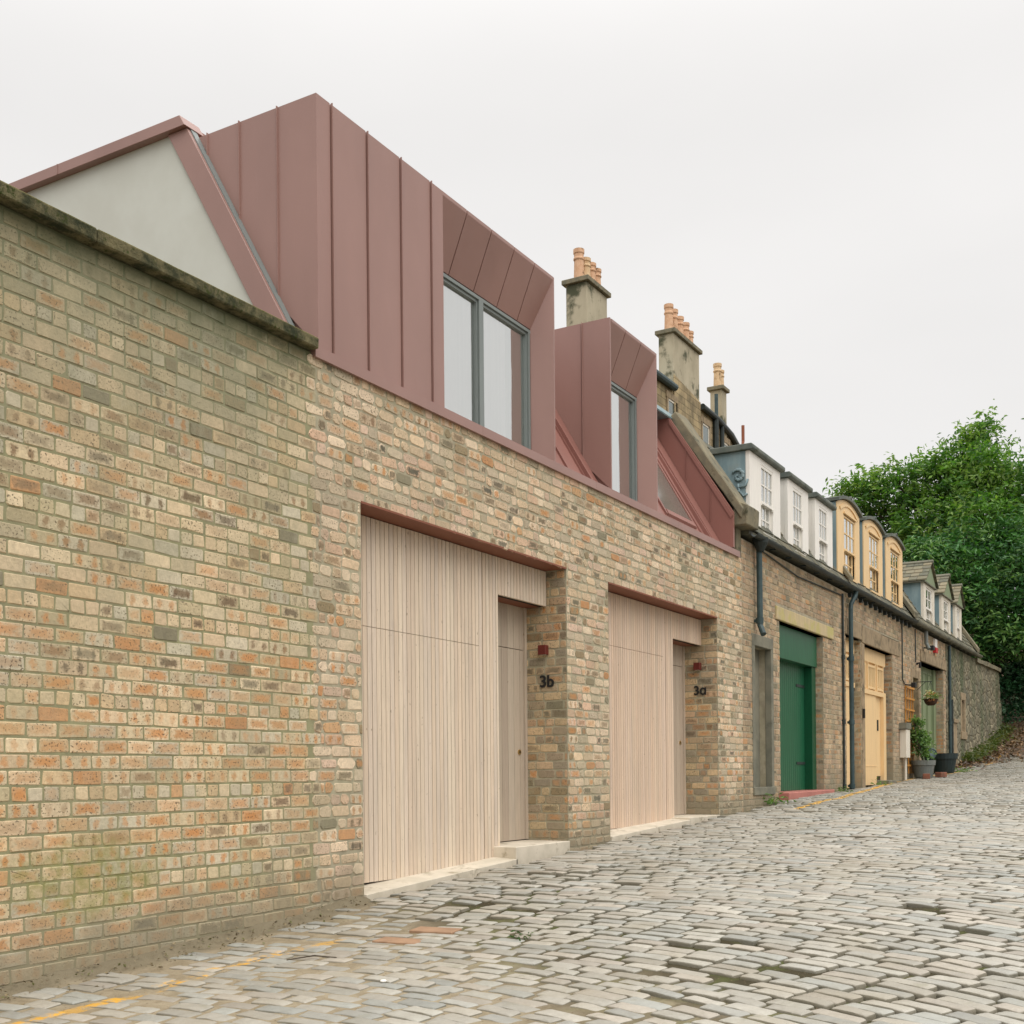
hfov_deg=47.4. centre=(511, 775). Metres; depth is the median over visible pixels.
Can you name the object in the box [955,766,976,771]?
weed
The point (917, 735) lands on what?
climbing shrub
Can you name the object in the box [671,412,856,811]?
green door house
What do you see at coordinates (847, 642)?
front door
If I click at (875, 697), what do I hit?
garage door
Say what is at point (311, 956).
twig
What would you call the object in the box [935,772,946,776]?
loose brick
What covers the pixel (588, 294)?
tenement block
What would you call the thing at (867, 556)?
yellow door house
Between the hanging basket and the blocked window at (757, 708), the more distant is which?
the hanging basket
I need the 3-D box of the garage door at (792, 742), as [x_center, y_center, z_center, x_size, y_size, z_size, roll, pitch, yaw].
[4.929,-0.971,21.110,0.042,2.510,2.496,-1,0,30]
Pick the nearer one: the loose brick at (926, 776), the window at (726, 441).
the loose brick at (926, 776)
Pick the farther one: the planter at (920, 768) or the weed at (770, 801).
the planter at (920, 768)
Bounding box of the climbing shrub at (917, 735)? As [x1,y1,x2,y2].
[909,715,936,759]
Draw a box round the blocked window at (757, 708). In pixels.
[755,649,759,786]
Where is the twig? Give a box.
[287,955,336,959]
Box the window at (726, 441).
[724,436,729,446]
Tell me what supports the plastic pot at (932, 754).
on the planter at (920, 768)
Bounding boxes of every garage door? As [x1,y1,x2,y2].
[361,515,545,882]
[608,592,700,828]
[779,661,804,790]
[864,647,886,784]
[921,666,931,757]
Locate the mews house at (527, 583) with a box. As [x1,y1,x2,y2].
[9,93,743,905]
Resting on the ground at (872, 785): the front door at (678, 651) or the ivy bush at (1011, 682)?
the ivy bush at (1011, 682)
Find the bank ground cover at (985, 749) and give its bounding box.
[961,721,1020,761]
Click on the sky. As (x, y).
(829, 194)
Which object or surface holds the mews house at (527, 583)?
on the ground at (872, 785)
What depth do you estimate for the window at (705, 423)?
59.21 m
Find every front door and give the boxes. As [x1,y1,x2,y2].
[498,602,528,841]
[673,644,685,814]
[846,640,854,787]
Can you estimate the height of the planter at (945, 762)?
0.520 m
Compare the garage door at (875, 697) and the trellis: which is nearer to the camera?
the garage door at (875, 697)
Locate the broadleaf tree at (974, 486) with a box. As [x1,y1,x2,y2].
[822,399,1023,596]
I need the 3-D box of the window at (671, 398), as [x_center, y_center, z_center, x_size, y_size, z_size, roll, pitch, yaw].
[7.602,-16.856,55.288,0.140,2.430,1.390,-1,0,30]
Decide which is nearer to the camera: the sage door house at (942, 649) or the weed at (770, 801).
the weed at (770, 801)
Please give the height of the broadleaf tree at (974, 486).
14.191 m
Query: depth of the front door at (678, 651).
17.39 m
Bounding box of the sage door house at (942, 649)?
[902,560,982,778]
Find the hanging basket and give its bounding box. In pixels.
[916,681,943,705]
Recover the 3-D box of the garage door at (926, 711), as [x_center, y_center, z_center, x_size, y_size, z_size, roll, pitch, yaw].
[11.212,-1.519,31.941,0.050,2.930,2.944,-1,0,30]
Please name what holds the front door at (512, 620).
in the mews house at (527, 583)
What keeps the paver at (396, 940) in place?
on the cobbled road
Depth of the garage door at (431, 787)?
11.14 m
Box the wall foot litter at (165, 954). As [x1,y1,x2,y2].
[0,897,375,1004]
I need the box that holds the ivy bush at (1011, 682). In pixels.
[993,650,1023,723]
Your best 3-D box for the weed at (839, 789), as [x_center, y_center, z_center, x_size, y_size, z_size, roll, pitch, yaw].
[6.378,0.299,22.424,0.402,0.194,0.350,-1,0,15]
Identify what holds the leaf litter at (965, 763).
on the ground at (872, 785)
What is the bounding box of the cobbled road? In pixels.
[0,719,1023,1023]
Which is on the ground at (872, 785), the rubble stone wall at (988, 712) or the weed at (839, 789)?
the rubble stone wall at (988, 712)
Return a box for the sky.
[0,0,1023,616]
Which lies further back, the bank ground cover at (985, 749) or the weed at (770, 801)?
the bank ground cover at (985, 749)
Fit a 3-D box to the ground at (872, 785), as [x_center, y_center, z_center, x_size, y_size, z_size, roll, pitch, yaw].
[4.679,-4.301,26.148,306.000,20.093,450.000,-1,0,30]
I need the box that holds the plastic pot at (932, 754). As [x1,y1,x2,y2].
[924,748,936,759]
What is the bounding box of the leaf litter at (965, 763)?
[955,721,1023,768]
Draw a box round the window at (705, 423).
[701,415,710,445]
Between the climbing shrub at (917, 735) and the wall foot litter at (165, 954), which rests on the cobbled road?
the wall foot litter at (165, 954)
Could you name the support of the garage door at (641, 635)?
in the mews house at (527, 583)
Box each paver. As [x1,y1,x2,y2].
[372,937,421,944]
[409,926,461,934]
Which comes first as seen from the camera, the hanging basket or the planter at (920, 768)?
the planter at (920, 768)
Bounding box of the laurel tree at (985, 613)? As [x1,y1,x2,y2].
[902,504,1023,667]
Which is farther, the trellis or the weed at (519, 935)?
the trellis
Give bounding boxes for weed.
[508,930,532,940]
[763,792,795,804]
[838,786,852,792]
[871,777,891,784]
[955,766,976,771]
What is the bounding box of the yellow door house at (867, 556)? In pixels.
[826,495,918,789]
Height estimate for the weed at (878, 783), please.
0.279 m
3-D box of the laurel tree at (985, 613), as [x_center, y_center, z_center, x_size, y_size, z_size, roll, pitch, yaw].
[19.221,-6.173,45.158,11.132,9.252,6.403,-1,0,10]
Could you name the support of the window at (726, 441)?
in the tenement block
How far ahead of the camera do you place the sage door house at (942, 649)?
33.43 m
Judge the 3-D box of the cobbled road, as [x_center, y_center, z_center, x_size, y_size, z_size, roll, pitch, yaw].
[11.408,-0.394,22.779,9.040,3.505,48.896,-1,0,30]
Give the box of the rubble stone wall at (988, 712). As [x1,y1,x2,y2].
[974,658,1001,747]
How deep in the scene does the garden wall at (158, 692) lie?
7.77 m
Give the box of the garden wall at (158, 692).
[0,180,320,986]
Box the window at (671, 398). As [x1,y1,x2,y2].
[666,390,677,413]
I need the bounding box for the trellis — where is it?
[905,685,914,772]
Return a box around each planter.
[911,760,935,777]
[934,753,957,772]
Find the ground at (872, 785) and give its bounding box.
[502,632,1023,841]
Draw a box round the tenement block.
[561,247,744,447]
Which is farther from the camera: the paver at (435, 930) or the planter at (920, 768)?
the planter at (920, 768)
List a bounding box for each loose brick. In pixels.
[923,774,929,778]
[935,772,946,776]

